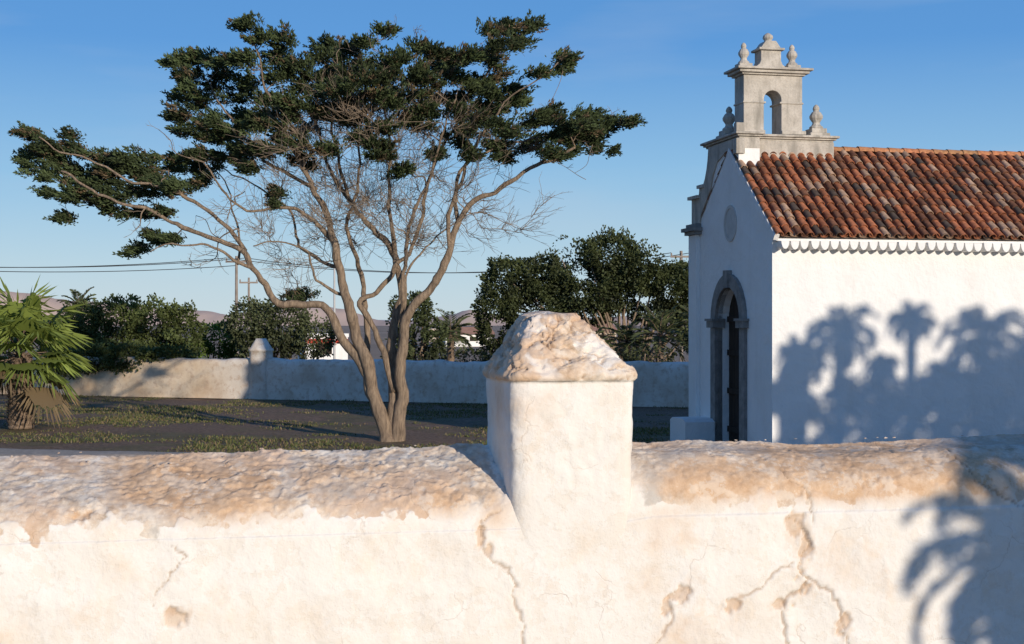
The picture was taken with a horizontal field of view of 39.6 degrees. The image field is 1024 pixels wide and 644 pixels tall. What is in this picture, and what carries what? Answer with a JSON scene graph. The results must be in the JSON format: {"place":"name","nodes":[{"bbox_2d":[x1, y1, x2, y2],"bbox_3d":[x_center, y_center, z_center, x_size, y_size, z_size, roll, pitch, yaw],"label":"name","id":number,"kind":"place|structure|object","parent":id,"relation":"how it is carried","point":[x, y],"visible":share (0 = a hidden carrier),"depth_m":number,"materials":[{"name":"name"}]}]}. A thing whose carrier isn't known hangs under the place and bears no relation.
{"place":"outdoors","nodes":[
{"label":"outdoors","id":0,"kind":"place"},
{"bbox_2d":[0,448,195,456],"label":"gravel path","id":1,"kind":"structure","parent":0,"point":[27,452],"depth_m":27.84,"materials":[{"name":"grey gravel"}]},
{"bbox_2d":[298,333,348,359],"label":"walls","id":2,"kind":"structure","parent":0,"point":[341,353],"depth_m":80.17,"materials":[{"name":"white paint"}]},
{"bbox_2d":[319,343,331,353],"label":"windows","id":3,"kind":"structure","parent":2,"relation":"attached to","point":[329,352],"depth_m":79.93,"materials":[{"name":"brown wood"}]},
{"bbox_2d":[0,291,683,325],"bbox_3d":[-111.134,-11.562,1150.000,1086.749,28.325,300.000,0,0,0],"label":"hill","id":4,"kind":"structure","parent":0,"point":[209,316],"depth_m":1017.64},
{"bbox_2d":[0,326,688,452],"bbox_3d":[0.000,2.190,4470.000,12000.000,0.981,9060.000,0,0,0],"label":"ground","id":5,"kind":"structure","parent":0,"point":[414,435],"depth_m":35.92,"materials":[{"name":"brown soil"}]},
{"bbox_2d":[0,301,35,362],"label":"fan palm","id":6,"kind":"object","parent":5,"relation":"on","point":[7,339],"visible":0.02,"depth_m":38.03,"materials":[{"name":"green plant"}]},
{"bbox_2d":[0,276,94,428],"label":"fan palm","id":7,"kind":"object","parent":5,"relation":"on","point":[27,322],"visible":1,"depth_m":34.34,"materials":[{"name":"green plant"}]},
{"bbox_2d":[56,286,104,321],"bbox_3d":[-16.742,0.611,54.980,1.941,3.979,1.854,0,0,0],"label":"feather palm","id":8,"kind":"object","parent":5,"relation":"on","point":[74,292],"visible":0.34,"depth_m":54.82,"materials":[{"name":"green plant"}]},
{"bbox_2d":[33,292,208,379],"bbox_3d":[-14.515,0.760,52.026,7.222,3.804,6.235,0,0,0],"label":"hedge shrub","id":9,"kind":"object","parent":5,"relation":"on","point":[130,338],"visible":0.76,"depth_m":52.79,"materials":[{"name":"green plant"}]},
{"bbox_2d":[181,319,247,358],"bbox_3d":[-11.818,1.255,55.940,3.089,2.792,1.720,0,0,0],"label":"shrub","id":10,"kind":"object","parent":5,"relation":"on","point":[226,350],"visible":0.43,"depth_m":55.57,"materials":[{"name":"green plant"}]},
{"bbox_2d":[225,256,245,355],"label":"utility pole","id":11,"kind":"object","parent":5,"relation":"on","point":[236,282],"visible":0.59,"depth_m":74.93,"materials":[{"name":"brown wood"}]},
{"bbox_2d":[0,253,688,272],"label":"power lines","id":12,"kind":"object","parent":11,"relation":"attached to","point":[224,266],"visible":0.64,"depth_m":72.53,"materials":[{"name":"black metal"}]},
{"bbox_2d":[239,278,257,357],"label":"utility pole","id":13,"kind":"object","parent":5,"relation":"on","point":[248,282],"visible":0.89,"depth_m":84.93,"materials":[{"name":"brown wood"}]},
{"bbox_2d":[248,338,273,398],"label":"pillar","id":14,"kind":"structure","parent":5,"relation":"on","point":[260,350],"depth_m":47.84,"materials":[{"name":"paint"}]},
{"bbox_2d":[221,295,339,359],"bbox_3d":[-8.833,0.806,53.949,4.605,3.686,2.256,0,0,0],"label":"shrub","id":15,"kind":"object","parent":5,"relation":"on","point":[263,324],"visible":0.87,"depth_m":53.54,"materials":[{"name":"green plant"}]},
{"bbox_2d":[8,9,647,441],"bbox_3d":[-4.261,-2.146,31.584,14.548,10.116,5.853,0,0,0],"label":"tree","id":16,"kind":"object","parent":5,"relation":"on","point":[342,87],"visible":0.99,"depth_m":31.06,"materials":[{"name":"green plant"}]},
{"bbox_2d":[333,268,335,358],"bbox_3d":[-7.743,-0.280,62.000,0.111,5.760,0.111,0,0,32],"label":"lamp post","id":17,"kind":"object","parent":5,"relation":"on","point":[334,351],"depth_m":61.96,"materials":[{"name":"metal"}]},
{"bbox_2d":[0,356,688,407],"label":"wall run","id":18,"kind":"structure","parent":5,"relation":"on","point":[661,384],"depth_m":47.22,"materials":[{"name":"paint"}]},
{"bbox_2d":[0,394,688,453],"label":"grass","id":19,"kind":"structure","parent":5,"relation":"on","point":[143,417],"depth_m":36.92,"materials":[{"name":"green plant"}]},
{"bbox_2d":[380,289,449,360],"bbox_3d":[-3.415,0.749,50.002,2.494,3.805,2.105,0,0,0],"label":"shrub","id":20,"kind":"object","parent":5,"relation":"on","point":[423,315],"visible":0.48,"depth_m":49.69,"materials":[{"name":"green plant"}]},
{"bbox_2d":[430,308,476,360],"bbox_3d":[-2.380,1.020,54.004,2.088,3.160,2.511,0,0,0],"label":"feather palm","id":21,"kind":"object","parent":5,"relation":"on","point":[452,335],"visible":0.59,"depth_m":53.86,"materials":[{"name":"green plant"}]},
{"bbox_2d":[416,347,491,361],"bbox_3d":[-2.534,1.846,59.863,4.216,1.663,2.291,0,0,0],"label":"shrub","id":22,"kind":"object","parent":5,"relation":"on","point":[485,356],"visible":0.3,"depth_m":59.44,"materials":[{"name":"green plant"}]},
{"bbox_2d":[443,327,494,346],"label":"farmhouse","id":23,"kind":"object","parent":5,"relation":"on","point":[470,330],"visible":0.19,"depth_m":150.15,"materials":[{"name":"white paint"}]},
{"bbox_2d":[469,225,688,361],"bbox_3d":[3.303,-0.640,57.283,10.027,6.653,3.475,0,0,0],"label":"broadleaf tree","id":24,"kind":"object","parent":5,"relation":"on","point":[556,286],"visible":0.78,"depth_m":56.57,"materials":[{"name":"green plant"}]},
{"bbox_2d":[596,327,618,355],"bbox_3d":[2.761,1.377,49.960,2.003,2.446,1.929,0,0,0],"label":"feather palm","id":25,"kind":"object","parent":5,"relation":"on","point":[599,331],"visible":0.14,"depth_m":49.91,"materials":[{"name":"green plant"}]},
{"bbox_2d":[603,315,655,361],"bbox_3d":[4.351,1.133,52.950,2.476,2.934,2.327,0,0,0],"label":"feather palm","id":26,"kind":"object","parent":5,"relation":"on","point":[626,337],"visible":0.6,"depth_m":52.75,"materials":[{"name":"green plant"}]},
{"bbox_2d":[623,321,688,361],"bbox_3d":[4.890,1.242,50.037,6.399,2.858,1.869,0,0,0],"label":"shrub","id":27,"kind":"object","parent":5,"relation":"on","point":[673,354],"visible":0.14,"depth_m":49.90,"materials":[{"name":"green plant"}]},
{"bbox_2d":[624,303,688,361],"bbox_3d":[5.378,0.943,51.900,2.523,3.314,2.798,0,0,-30],"label":"feather palm","id":28,"kind":"object","parent":5,"relation":"on","point":[659,339],"visible":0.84,"depth_m":51.80,"materials":[{"name":"green plant"}]},
{"bbox_2d":[665,305,688,343],"bbox_3d":[7.003,0.907,54.036,2.374,3.386,2.252,0,0,0],"label":"feather palm","id":29,"kind":"object","parent":5,"relation":"on","point":[685,315],"visible":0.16,"depth_m":53.94,"materials":[{"name":"green plant"}]},
{"bbox_2d":[670,251,688,361],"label":"utility pole","id":30,"kind":"object","parent":5,"relation":"on","point":[681,256],"visible":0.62,"depth_m":71.90,"materials":[{"name":"brown wood"}]},
{"bbox_2d":[670,33,1023,444],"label":"chapel","id":31,"kind":"structure","parent":5,"relation":"on","point":[842,294],"depth_m":27.89,"materials":[{"name":"paint"}]},
{"bbox_2d":[727,294,738,441],"bbox_3d":[4.706,0.950,29.251,0.078,3.300,1.380,0,0,-12],"label":"door","id":32,"kind":"structure","parent":31,"relation":"in","point":[733,352],"depth_m":29.60,"materials":[{"name":"brown wood"}]},
{"bbox_2d":[0,434,1023,643],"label":"plaster wall","id":33,"kind":"structure","parent":0,"point":[915,541],"depth_m":5.51,"materials":[{"name":"white paint"}]},
{"bbox_2d":[0,435,962,469],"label":"rubble","id":34,"kind":"object","parent":33,"relation":"on","point":[442,453],"visible":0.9,"depth_m":5.70,"materials":[{"name":"stone"}]},
{"bbox_2d":[482,311,637,554],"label":"pillar","id":35,"kind":"structure","parent":33,"relation":"on","point":[559,389],"depth_m":5.50,"materials":[{"name":"white paint"}]},
{"bbox_2d":[0,0,1023,319],"label":"sky","id":36,"kind":"structure","parent":0,"point":[912,74],"materials":[{"name":"blue"}]},
{"bbox_2d":[591,324,616,338],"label":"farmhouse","id":37,"kind":"object","parent":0,"point":[595,328],"visible":0.09,"depth_m":180.88,"materials":[{"name":"white paint"}]}
]}

